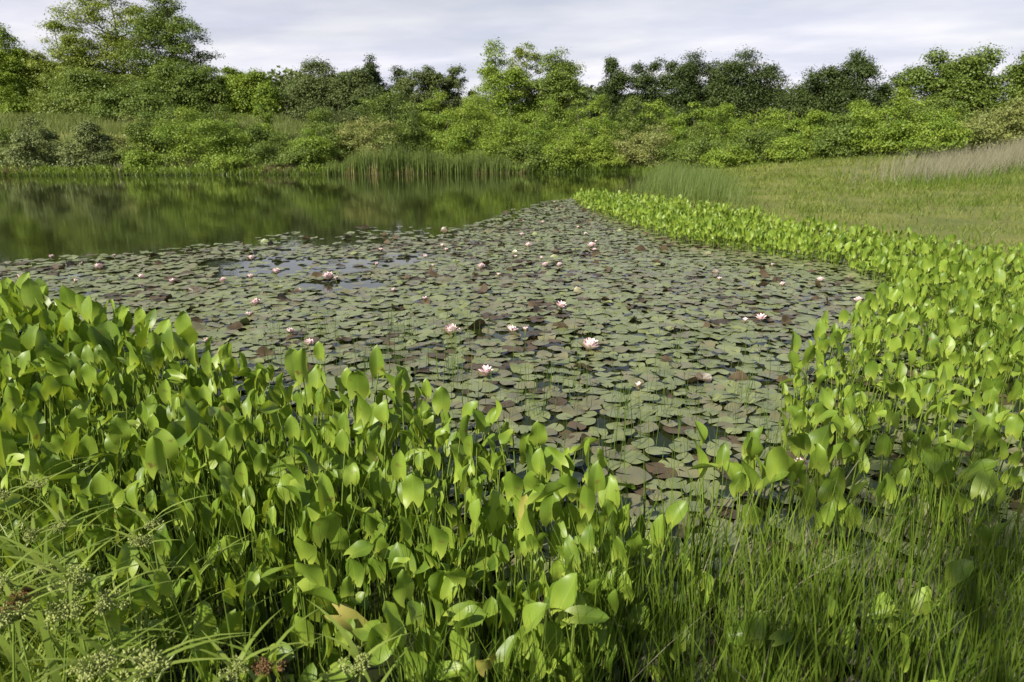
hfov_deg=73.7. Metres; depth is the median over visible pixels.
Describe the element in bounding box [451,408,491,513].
water plant
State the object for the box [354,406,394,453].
water plant
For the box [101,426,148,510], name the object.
water plant
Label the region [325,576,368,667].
water plant
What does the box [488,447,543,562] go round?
water plant
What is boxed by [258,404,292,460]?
water plant
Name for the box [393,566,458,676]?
water plant
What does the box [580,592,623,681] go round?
water plant
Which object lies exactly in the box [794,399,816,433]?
water plant
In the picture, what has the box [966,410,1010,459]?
water plant
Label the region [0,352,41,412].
water plant
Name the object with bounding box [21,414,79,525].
water plant
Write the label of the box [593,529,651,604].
water plant
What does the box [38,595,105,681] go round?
water plant
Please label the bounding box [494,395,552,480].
water plant
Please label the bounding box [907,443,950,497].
water plant
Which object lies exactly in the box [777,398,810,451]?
water plant
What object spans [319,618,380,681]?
water plant
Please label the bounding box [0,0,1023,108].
sky
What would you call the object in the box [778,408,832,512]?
water plant
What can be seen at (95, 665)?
sedge
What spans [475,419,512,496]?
water plant
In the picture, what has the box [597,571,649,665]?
water plant
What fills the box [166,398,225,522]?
water plant
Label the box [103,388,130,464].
water plant
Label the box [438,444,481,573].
water plant
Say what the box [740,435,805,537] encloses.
water plant
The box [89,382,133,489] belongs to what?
water plant
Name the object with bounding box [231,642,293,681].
water plant
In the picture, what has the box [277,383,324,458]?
water plant
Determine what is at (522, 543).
water plant
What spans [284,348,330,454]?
water plant
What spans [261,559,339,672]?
water plant
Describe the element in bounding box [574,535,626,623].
water plant
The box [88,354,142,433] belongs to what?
water plant
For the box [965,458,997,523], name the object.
water plant
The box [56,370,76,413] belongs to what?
water plant
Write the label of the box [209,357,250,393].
water plant
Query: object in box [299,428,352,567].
water plant
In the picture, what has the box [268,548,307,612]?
water plant
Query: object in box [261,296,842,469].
thin rushes
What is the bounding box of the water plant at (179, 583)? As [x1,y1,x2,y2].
[101,523,185,647]
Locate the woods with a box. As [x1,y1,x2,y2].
[22,62,1002,152]
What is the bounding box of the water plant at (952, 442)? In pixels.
[920,426,973,518]
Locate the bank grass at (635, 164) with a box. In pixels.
[321,148,704,170]
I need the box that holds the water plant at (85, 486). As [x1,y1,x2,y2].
[38,474,93,543]
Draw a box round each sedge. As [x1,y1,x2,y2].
[0,468,115,630]
[0,493,177,674]
[0,508,175,661]
[0,525,171,681]
[0,529,100,681]
[0,562,172,681]
[0,572,95,681]
[0,578,169,681]
[4,559,144,681]
[6,533,197,681]
[7,457,160,602]
[16,616,172,681]
[32,566,251,681]
[63,634,250,681]
[83,518,291,681]
[85,493,261,679]
[177,610,366,681]
[201,604,327,681]
[308,600,411,681]
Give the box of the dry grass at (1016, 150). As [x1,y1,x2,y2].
[819,132,1023,185]
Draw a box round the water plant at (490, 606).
[483,596,522,678]
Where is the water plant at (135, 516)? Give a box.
[117,513,154,625]
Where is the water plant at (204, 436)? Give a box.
[189,423,244,562]
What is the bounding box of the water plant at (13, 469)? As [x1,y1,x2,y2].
[0,455,22,531]
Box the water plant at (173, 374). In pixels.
[163,369,215,448]
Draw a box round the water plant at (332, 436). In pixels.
[325,421,368,502]
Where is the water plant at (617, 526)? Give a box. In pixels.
[597,511,644,570]
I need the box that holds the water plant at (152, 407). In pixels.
[102,403,156,464]
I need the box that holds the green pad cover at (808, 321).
[0,199,1023,681]
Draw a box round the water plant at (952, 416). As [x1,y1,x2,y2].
[939,404,976,470]
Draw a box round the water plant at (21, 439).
[12,433,94,504]
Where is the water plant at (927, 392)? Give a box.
[890,383,937,447]
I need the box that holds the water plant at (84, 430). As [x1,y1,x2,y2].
[80,427,106,452]
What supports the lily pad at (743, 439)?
on the pond water
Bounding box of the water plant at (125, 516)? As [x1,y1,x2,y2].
[70,483,132,588]
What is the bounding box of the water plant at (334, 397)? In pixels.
[311,386,359,420]
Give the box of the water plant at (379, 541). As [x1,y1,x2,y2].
[370,507,414,600]
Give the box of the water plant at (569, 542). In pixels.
[560,524,616,651]
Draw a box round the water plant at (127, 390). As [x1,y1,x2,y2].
[120,382,159,436]
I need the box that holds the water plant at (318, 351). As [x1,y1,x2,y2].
[299,341,326,424]
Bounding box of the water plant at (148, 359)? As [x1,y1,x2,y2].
[142,347,186,405]
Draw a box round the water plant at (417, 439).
[399,409,451,474]
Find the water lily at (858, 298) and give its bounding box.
[853,296,864,301]
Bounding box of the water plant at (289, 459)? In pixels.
[267,429,335,474]
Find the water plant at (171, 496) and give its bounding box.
[160,479,236,598]
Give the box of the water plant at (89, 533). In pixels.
[68,493,116,593]
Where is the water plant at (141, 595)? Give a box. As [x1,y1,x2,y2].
[95,576,171,681]
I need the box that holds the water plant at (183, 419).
[148,416,185,456]
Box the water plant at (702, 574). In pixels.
[682,553,713,629]
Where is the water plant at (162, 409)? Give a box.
[139,393,179,461]
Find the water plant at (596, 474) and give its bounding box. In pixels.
[558,460,604,574]
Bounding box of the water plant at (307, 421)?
[287,413,335,473]
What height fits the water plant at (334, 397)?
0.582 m
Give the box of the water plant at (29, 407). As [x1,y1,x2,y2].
[17,398,38,502]
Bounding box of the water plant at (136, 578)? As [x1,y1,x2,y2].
[121,531,172,640]
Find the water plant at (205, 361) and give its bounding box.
[200,350,250,428]
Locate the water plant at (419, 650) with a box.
[379,600,429,681]
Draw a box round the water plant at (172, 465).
[157,460,185,484]
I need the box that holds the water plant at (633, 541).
[604,513,663,634]
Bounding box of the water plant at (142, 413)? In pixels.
[108,400,160,491]
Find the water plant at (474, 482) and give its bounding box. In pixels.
[470,477,505,572]
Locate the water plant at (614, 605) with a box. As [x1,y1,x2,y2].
[551,589,618,681]
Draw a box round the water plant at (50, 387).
[7,372,59,448]
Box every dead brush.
[1,164,68,174]
[237,163,315,173]
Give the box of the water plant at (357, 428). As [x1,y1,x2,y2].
[352,402,400,458]
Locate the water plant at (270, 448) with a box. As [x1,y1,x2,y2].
[262,440,311,473]
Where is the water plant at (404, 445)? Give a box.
[395,422,418,511]
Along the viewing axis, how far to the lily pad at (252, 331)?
6.40 m
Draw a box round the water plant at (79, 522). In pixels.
[48,496,86,592]
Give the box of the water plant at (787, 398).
[784,368,800,423]
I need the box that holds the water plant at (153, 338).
[122,331,160,433]
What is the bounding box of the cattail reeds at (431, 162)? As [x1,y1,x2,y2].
[322,141,533,174]
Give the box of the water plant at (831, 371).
[826,366,850,416]
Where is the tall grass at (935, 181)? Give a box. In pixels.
[855,152,1023,191]
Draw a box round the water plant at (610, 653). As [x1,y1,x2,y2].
[574,627,616,681]
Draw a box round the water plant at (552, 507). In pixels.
[518,492,576,586]
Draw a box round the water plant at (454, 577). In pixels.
[440,563,496,645]
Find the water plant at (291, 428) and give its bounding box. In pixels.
[269,415,308,558]
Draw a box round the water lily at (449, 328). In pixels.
[441,323,459,337]
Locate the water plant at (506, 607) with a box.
[493,593,541,681]
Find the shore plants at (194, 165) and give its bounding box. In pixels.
[0,162,599,173]
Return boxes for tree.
[0,22,26,106]
[0,27,43,118]
[6,17,105,112]
[21,62,133,118]
[44,0,167,91]
[80,85,187,121]
[111,0,225,108]
[117,57,233,117]
[206,63,250,117]
[217,67,287,121]
[277,54,354,125]
[323,66,391,140]
[361,53,391,140]
[383,65,419,147]
[393,64,454,150]
[439,63,484,150]
[470,37,533,145]
[505,46,599,146]
[506,41,547,144]
[589,54,633,147]
[622,54,692,145]
[660,47,721,153]
[690,44,794,150]
[766,64,846,149]
[810,47,886,149]
[866,69,917,146]
[876,41,994,135]
[928,42,1023,142]
[989,48,1023,138]
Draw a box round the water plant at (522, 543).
[507,529,548,614]
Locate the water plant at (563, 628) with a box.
[531,617,587,681]
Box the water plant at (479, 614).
[430,605,487,681]
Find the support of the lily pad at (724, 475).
on the pond water
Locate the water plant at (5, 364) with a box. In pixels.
[0,354,60,420]
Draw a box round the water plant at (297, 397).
[269,389,303,468]
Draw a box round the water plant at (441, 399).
[432,386,495,467]
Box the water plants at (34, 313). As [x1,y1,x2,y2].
[0,187,1023,440]
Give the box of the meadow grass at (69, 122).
[0,110,376,170]
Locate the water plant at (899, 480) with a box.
[866,468,912,537]
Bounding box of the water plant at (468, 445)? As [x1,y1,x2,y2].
[463,434,507,505]
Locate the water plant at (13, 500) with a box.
[0,476,77,545]
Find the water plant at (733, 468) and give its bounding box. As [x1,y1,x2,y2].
[725,461,788,538]
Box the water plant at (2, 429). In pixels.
[0,407,10,433]
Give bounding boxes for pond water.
[0,171,1023,681]
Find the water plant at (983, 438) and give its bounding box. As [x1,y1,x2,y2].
[949,425,988,494]
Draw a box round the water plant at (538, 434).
[477,420,547,531]
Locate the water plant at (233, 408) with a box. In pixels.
[227,392,262,449]
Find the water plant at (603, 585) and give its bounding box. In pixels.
[564,574,606,649]
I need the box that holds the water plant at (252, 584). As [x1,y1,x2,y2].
[216,562,259,658]
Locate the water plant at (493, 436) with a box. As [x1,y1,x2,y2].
[450,430,498,504]
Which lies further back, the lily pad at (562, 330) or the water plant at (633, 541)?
the lily pad at (562, 330)
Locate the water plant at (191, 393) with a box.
[171,386,215,454]
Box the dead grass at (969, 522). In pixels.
[446,442,1023,681]
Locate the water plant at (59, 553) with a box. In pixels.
[38,533,117,628]
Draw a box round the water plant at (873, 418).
[860,410,886,456]
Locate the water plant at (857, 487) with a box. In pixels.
[827,479,886,557]
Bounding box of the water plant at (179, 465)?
[135,446,188,541]
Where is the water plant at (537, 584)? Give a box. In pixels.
[518,555,580,626]
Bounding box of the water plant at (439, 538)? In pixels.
[419,498,480,607]
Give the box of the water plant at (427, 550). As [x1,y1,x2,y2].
[399,531,435,609]
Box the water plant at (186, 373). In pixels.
[156,364,199,392]
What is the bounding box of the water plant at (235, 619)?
[187,562,252,681]
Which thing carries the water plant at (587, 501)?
in the pond water
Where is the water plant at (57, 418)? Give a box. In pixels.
[52,397,93,459]
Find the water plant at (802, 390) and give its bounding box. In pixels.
[782,374,809,401]
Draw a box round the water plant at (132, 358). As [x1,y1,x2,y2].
[122,322,175,432]
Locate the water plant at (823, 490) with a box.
[786,471,837,562]
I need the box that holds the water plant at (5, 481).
[0,432,81,543]
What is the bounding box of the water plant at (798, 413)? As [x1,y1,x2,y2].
[788,405,837,458]
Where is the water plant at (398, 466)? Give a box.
[391,450,437,580]
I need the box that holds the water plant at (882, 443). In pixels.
[858,433,910,515]
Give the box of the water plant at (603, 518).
[554,498,616,578]
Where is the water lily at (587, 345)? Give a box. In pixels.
[578,337,600,350]
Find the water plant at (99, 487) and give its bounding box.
[88,470,139,573]
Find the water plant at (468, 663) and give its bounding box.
[413,656,476,681]
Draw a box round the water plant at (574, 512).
[563,448,606,563]
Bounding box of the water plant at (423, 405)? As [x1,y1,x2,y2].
[409,399,450,477]
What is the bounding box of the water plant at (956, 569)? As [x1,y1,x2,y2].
[866,559,973,675]
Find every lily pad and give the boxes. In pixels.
[242,329,262,333]
[283,381,305,391]
[307,357,330,363]
[314,415,323,424]
[322,365,346,370]
[326,377,334,384]
[326,382,336,388]
[348,416,353,424]
[351,399,372,405]
[360,316,379,320]
[365,369,390,374]
[369,380,387,387]
[412,398,426,408]
[415,356,435,363]
[415,374,439,379]
[425,309,444,315]
[448,409,461,417]
[449,374,470,381]
[450,381,470,388]
[450,396,475,403]
[450,429,472,434]
[455,421,472,428]
[467,400,486,410]
[468,382,497,391]
[473,429,492,436]
[482,405,495,413]
[484,414,503,420]
[485,430,499,448]
[492,369,511,377]
[494,389,510,396]
[500,377,520,384]
[501,408,522,420]
[507,438,519,447]
[510,362,533,372]
[511,463,528,474]
[514,381,535,388]
[521,403,541,411]
[525,393,550,398]
[526,399,545,405]
[527,330,550,334]
[549,470,559,481]
[553,328,576,333]
[554,430,574,438]
[557,448,573,454]
[557,472,582,482]
[560,402,586,415]
[560,438,579,448]
[564,319,584,325]
[564,380,582,386]
[568,432,590,439]
[571,339,583,343]
[573,417,595,424]
[580,378,599,385]
[582,395,604,404]
[585,468,607,475]
[587,387,608,394]
[590,446,613,455]
[594,492,599,505]
[594,506,602,513]
[595,346,612,351]
[599,394,625,401]
[601,432,624,442]
[602,402,622,410]
[606,411,635,418]
[607,451,620,458]
[607,460,631,469]
[612,475,627,489]
[613,324,637,331]
[616,466,651,484]
[619,450,649,463]
[619,645,640,663]
[620,493,649,507]
[623,394,643,404]
[627,516,651,537]
[629,506,642,518]
[631,437,653,448]
[632,366,652,377]
[632,484,652,495]
[633,543,677,566]
[634,422,657,432]
[634,631,671,656]
[634,655,670,681]
[635,411,660,421]
[639,588,665,602]
[640,505,667,519]
[643,381,663,389]
[643,479,667,489]
[645,447,671,454]
[645,462,665,471]
[645,563,667,578]
[646,358,668,366]
[646,488,665,500]
[646,578,676,590]
[650,606,666,626]
[652,467,676,477]
[654,396,684,404]
[656,405,679,415]
[659,458,683,469]
[659,502,671,506]
[662,377,685,384]
[662,491,688,502]
[663,426,694,434]
[665,477,686,488]
[666,524,690,537]
[667,536,704,556]
[667,630,706,654]
[669,443,690,452]
[670,362,691,368]
[670,589,688,603]
[672,618,712,637]
[675,466,698,477]
[678,406,704,413]
[679,513,699,526]
[681,661,717,681]
[682,416,705,426]
[682,481,706,494]
[683,323,703,326]
[684,429,699,439]
[686,601,720,612]
[687,501,705,511]
[689,533,710,547]
[689,570,730,591]
[692,557,707,568]
[697,479,718,487]
[698,467,719,479]
[698,506,718,518]
[699,651,728,671]
[701,486,723,499]
[705,518,736,536]
[706,390,734,398]
[706,446,731,455]
[706,534,739,554]
[706,636,740,659]
[707,439,731,448]
[708,416,732,425]
[708,555,745,574]
[710,319,730,324]
[710,497,732,506]
[716,467,730,479]
[716,593,747,620]
[717,409,746,418]
[717,506,740,518]
[719,435,743,444]
[722,380,743,394]
[724,402,754,413]
[731,544,769,561]
[733,453,742,459]
[733,577,746,590]
[734,424,755,430]
[734,518,769,533]
[736,392,765,402]
[736,535,758,547]
[737,380,761,388]
[737,437,763,442]
[741,564,778,586]
[744,496,766,506]
[749,416,782,425]
[751,578,800,611]
[752,400,778,408]
[752,487,777,498]
[754,389,782,400]
[759,450,767,458]
[760,370,780,378]
[763,541,794,561]
[763,610,789,629]
[764,364,789,371]
[765,430,791,439]
[769,514,795,529]
[770,400,789,410]
[770,410,791,421]
[775,483,797,493]
[775,493,798,503]
[777,669,806,681]
[779,567,805,581]
[785,529,810,544]
[787,451,803,459]
[790,519,831,537]
[790,547,831,574]
[792,642,813,657]
[793,601,824,625]
[795,581,820,596]
[795,655,842,678]
[800,537,836,555]
[804,626,839,649]
[816,595,856,619]
[819,576,854,593]
[822,548,858,569]
[828,522,851,536]
[828,642,861,664]
[832,567,860,579]
[839,624,872,652]
[843,674,867,681]
[852,599,898,623]
[853,538,887,558]
[853,652,907,680]
[858,557,887,577]
[865,585,896,603]
[879,557,906,572]
[884,673,922,681]
[894,577,917,596]
[896,636,931,663]
[898,605,945,640]
[900,593,938,614]
[904,563,943,583]
[929,577,980,604]
[929,664,961,681]
[932,590,950,604]
[934,640,994,681]
[942,610,979,633]
[957,602,1006,633]
[961,636,1018,667]
[997,606,1023,621]
[1001,662,1023,681]
[1004,619,1023,634]
[1005,636,1023,658]
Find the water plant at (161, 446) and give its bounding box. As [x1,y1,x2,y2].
[145,427,200,562]
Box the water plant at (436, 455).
[412,417,468,519]
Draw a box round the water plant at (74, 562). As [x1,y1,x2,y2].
[19,558,77,640]
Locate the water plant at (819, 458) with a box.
[808,436,868,529]
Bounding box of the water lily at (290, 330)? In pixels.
[285,328,294,334]
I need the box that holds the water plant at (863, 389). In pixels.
[854,371,888,415]
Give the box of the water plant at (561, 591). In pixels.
[530,572,608,681]
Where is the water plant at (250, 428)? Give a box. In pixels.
[212,414,263,514]
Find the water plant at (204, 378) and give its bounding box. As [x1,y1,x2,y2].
[198,372,230,428]
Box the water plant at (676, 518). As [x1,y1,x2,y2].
[608,500,687,608]
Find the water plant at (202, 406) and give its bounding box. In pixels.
[176,400,207,484]
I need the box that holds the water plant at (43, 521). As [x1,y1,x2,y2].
[0,512,53,626]
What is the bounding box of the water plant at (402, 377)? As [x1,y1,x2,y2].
[388,366,422,480]
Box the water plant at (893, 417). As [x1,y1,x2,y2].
[877,403,906,481]
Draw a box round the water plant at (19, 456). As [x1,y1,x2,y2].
[0,436,59,547]
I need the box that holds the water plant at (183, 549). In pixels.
[177,537,221,606]
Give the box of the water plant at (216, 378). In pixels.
[207,371,220,425]
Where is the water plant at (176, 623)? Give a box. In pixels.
[151,600,194,672]
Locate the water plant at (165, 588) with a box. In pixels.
[142,570,219,681]
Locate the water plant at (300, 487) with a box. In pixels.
[269,459,318,563]
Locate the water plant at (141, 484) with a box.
[110,479,144,558]
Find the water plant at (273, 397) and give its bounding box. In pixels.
[259,378,305,452]
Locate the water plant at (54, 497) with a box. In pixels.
[32,485,77,563]
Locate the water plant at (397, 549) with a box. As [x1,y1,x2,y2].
[368,541,430,623]
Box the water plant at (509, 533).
[504,490,545,574]
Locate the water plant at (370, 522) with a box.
[349,501,394,539]
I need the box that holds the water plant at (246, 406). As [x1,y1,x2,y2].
[234,388,275,491]
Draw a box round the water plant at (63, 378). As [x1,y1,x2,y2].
[21,359,78,427]
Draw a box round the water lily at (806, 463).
[794,458,812,475]
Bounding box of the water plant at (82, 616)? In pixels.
[59,573,113,626]
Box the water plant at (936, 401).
[917,383,955,436]
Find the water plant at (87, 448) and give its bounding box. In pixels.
[77,434,125,503]
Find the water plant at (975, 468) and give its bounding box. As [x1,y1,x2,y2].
[921,450,998,541]
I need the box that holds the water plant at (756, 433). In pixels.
[741,419,789,511]
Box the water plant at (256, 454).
[245,439,285,537]
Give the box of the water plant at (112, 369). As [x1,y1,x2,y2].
[93,349,143,431]
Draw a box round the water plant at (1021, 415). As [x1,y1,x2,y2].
[1019,409,1023,449]
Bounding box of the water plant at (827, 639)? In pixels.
[806,594,855,681]
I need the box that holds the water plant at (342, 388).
[330,376,357,443]
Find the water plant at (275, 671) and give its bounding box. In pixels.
[239,647,280,681]
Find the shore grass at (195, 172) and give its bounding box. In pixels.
[0,163,670,175]
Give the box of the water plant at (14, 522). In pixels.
[6,518,18,540]
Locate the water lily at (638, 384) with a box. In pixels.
[634,381,642,390]
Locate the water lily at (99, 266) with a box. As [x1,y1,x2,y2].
[94,263,103,269]
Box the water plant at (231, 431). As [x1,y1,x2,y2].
[204,409,268,528]
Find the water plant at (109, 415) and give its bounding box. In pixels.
[58,410,116,477]
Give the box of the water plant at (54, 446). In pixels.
[39,430,85,514]
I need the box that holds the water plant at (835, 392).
[832,388,843,417]
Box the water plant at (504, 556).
[493,541,525,633]
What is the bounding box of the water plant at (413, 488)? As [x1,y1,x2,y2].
[402,473,490,597]
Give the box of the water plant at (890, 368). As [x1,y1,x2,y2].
[874,359,906,420]
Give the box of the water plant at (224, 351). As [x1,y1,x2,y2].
[211,342,232,398]
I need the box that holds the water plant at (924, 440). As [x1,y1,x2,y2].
[900,428,942,481]
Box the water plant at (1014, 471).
[991,438,1023,510]
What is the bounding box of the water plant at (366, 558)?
[361,545,392,620]
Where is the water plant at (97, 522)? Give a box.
[36,469,120,591]
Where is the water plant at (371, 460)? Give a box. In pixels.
[331,411,379,522]
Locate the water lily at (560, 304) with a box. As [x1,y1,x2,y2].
[555,300,565,308]
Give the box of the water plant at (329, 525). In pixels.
[294,471,339,629]
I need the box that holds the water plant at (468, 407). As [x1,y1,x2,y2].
[405,401,478,502]
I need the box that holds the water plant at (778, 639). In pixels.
[728,610,792,681]
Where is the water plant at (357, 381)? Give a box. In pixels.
[334,344,383,460]
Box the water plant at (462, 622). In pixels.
[432,602,476,681]
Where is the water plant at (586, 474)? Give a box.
[568,438,635,509]
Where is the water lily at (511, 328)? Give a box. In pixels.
[507,325,517,332]
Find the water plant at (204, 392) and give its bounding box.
[186,384,219,477]
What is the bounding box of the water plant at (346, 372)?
[317,367,357,454]
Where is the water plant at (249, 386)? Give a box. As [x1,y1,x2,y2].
[221,373,259,421]
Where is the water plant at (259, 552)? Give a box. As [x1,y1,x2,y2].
[235,532,303,640]
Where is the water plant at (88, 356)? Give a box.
[68,344,114,432]
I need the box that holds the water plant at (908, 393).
[901,380,943,445]
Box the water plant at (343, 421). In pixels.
[305,410,348,485]
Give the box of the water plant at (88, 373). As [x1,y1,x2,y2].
[46,362,99,461]
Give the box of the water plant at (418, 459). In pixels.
[412,451,446,534]
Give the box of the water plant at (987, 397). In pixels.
[971,386,1007,433]
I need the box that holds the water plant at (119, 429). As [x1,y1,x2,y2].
[66,415,130,528]
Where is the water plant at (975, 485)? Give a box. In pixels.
[950,466,1009,555]
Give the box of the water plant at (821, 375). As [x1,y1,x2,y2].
[795,363,828,407]
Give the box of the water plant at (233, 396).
[217,363,260,450]
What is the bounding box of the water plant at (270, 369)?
[242,364,281,399]
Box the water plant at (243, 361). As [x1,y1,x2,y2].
[238,352,267,415]
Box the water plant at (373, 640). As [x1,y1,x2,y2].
[364,600,434,681]
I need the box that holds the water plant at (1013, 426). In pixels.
[966,404,1023,477]
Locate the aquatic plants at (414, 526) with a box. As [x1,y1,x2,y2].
[0,321,684,681]
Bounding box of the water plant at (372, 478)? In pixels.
[347,456,397,537]
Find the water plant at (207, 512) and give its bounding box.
[168,481,233,577]
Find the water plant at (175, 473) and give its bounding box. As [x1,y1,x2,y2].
[141,439,206,484]
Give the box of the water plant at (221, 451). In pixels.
[180,436,231,548]
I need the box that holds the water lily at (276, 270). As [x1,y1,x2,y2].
[271,268,282,273]
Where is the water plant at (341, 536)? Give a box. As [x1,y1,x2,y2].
[309,521,360,589]
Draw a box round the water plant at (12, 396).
[4,382,55,434]
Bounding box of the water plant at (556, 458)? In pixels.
[533,446,584,560]
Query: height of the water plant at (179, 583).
0.552 m
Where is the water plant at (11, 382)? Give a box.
[0,377,14,401]
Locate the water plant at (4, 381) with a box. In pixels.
[0,367,8,392]
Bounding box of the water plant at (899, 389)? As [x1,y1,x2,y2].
[879,367,918,435]
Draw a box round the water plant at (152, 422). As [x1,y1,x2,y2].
[124,413,161,517]
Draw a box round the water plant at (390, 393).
[372,368,418,454]
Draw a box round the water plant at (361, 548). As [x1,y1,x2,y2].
[327,540,374,644]
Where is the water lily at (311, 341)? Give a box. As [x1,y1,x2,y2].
[304,338,313,345]
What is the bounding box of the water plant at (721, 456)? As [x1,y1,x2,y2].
[689,420,729,522]
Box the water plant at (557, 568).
[538,555,566,619]
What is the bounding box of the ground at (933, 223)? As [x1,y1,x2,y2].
[3,121,1023,681]
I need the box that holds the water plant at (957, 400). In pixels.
[937,390,974,443]
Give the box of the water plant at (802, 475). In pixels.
[783,450,820,533]
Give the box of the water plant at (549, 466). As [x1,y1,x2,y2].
[528,437,597,524]
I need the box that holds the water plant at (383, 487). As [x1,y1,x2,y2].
[373,464,412,545]
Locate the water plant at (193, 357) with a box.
[160,344,199,418]
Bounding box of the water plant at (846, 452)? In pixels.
[832,421,859,490]
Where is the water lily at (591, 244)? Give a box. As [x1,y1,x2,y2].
[585,242,596,247]
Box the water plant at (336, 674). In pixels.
[287,660,354,681]
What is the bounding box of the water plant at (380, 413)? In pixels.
[354,391,388,513]
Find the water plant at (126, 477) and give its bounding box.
[94,467,147,535]
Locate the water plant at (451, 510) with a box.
[423,478,463,552]
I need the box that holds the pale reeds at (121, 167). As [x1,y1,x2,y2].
[111,164,123,175]
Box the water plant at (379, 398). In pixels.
[358,387,383,446]
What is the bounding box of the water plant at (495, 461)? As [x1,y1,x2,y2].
[478,438,504,540]
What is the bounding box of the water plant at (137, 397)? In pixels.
[126,367,151,427]
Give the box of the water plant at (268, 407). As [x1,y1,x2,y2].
[257,392,320,476]
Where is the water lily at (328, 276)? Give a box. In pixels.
[322,272,333,280]
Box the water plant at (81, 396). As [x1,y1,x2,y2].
[61,368,89,411]
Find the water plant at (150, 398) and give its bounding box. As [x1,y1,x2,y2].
[132,393,156,413]
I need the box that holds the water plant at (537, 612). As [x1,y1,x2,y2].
[433,602,547,681]
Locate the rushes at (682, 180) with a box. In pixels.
[619,161,761,206]
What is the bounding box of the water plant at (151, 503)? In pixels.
[140,490,188,578]
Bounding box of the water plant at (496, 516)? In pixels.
[466,482,565,598]
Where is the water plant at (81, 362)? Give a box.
[67,359,114,466]
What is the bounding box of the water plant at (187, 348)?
[177,338,224,399]
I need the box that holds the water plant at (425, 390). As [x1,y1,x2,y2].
[392,378,435,447]
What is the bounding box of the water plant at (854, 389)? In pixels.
[839,383,858,413]
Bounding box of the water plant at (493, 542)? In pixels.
[459,504,501,595]
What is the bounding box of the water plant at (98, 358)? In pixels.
[91,344,123,417]
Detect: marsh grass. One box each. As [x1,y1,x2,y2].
[0,418,1023,681]
[0,442,306,681]
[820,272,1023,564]
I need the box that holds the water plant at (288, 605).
[244,565,298,650]
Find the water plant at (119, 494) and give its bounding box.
[101,473,146,579]
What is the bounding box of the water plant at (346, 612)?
[324,603,367,676]
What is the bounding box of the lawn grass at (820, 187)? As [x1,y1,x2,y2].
[631,144,1023,251]
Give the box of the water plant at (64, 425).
[33,415,71,492]
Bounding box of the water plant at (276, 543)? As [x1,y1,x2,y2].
[256,506,302,598]
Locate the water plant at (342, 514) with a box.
[326,468,359,532]
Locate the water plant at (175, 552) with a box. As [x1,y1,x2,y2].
[169,531,219,634]
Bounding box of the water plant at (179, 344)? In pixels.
[172,331,212,387]
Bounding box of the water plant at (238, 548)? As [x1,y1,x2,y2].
[208,505,265,615]
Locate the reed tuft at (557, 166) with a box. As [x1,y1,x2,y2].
[552,164,563,171]
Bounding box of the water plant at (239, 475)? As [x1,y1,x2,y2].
[235,461,276,544]
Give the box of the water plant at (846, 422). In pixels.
[831,412,880,476]
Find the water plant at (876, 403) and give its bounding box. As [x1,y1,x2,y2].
[860,391,882,444]
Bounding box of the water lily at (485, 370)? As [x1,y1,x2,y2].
[476,365,493,377]
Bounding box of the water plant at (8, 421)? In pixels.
[0,402,45,507]
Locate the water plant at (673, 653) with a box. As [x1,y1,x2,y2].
[650,619,690,681]
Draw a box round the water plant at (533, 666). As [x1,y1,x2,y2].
[529,647,561,681]
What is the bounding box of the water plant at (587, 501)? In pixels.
[579,474,631,571]
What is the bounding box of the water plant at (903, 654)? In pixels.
[895,633,943,681]
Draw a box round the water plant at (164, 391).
[158,379,189,455]
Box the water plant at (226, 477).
[219,460,285,566]
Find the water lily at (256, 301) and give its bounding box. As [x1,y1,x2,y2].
[250,298,260,305]
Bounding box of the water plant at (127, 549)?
[87,541,153,680]
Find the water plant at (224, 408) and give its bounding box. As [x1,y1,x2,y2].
[193,405,230,497]
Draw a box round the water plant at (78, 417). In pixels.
[19,406,88,489]
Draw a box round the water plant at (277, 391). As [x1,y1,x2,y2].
[255,362,286,429]
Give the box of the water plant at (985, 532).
[976,522,1023,589]
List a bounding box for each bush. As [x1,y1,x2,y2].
[0,115,63,168]
[0,125,18,161]
[50,119,123,169]
[105,114,156,152]
[112,119,173,159]
[119,147,166,170]
[128,104,239,165]
[131,102,209,150]
[183,113,259,164]
[187,100,246,149]
[190,148,259,171]
[231,121,293,165]
[242,139,301,168]
[252,102,281,135]
[274,143,324,170]
[286,127,340,169]
[295,107,336,141]
[310,119,369,164]
[318,97,355,147]
[330,116,408,164]
[349,85,425,154]
[379,115,434,158]
[412,88,468,152]
[415,108,476,160]
[436,85,500,154]
[438,123,505,160]
[473,119,524,162]
[480,110,540,150]
[497,140,553,167]
[500,115,564,160]
[514,97,567,148]
[528,138,589,169]
[557,122,617,167]
[560,98,605,153]
[574,93,620,153]
[576,139,627,168]
[607,128,655,165]
[608,94,654,157]
[631,98,688,160]
[633,122,677,168]
[651,143,694,164]
[664,99,733,161]
[668,120,733,167]
[695,102,750,151]
[697,143,764,168]
[719,123,790,163]
[724,106,787,160]
[758,108,808,160]
[761,125,835,161]
[792,108,839,156]
[800,109,870,158]
[826,98,880,153]
[833,102,926,156]
[866,85,939,149]
[884,106,978,156]
[908,95,980,141]
[935,111,1008,154]
[961,95,1023,146]
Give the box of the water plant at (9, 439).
[0,402,33,522]
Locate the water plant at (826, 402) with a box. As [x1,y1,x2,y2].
[814,386,855,455]
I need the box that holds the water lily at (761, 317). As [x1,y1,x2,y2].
[755,313,766,322]
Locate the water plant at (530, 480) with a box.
[523,443,574,532]
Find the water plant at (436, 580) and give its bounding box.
[390,515,451,640]
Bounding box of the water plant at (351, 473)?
[292,446,385,586]
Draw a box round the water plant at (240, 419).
[209,402,244,474]

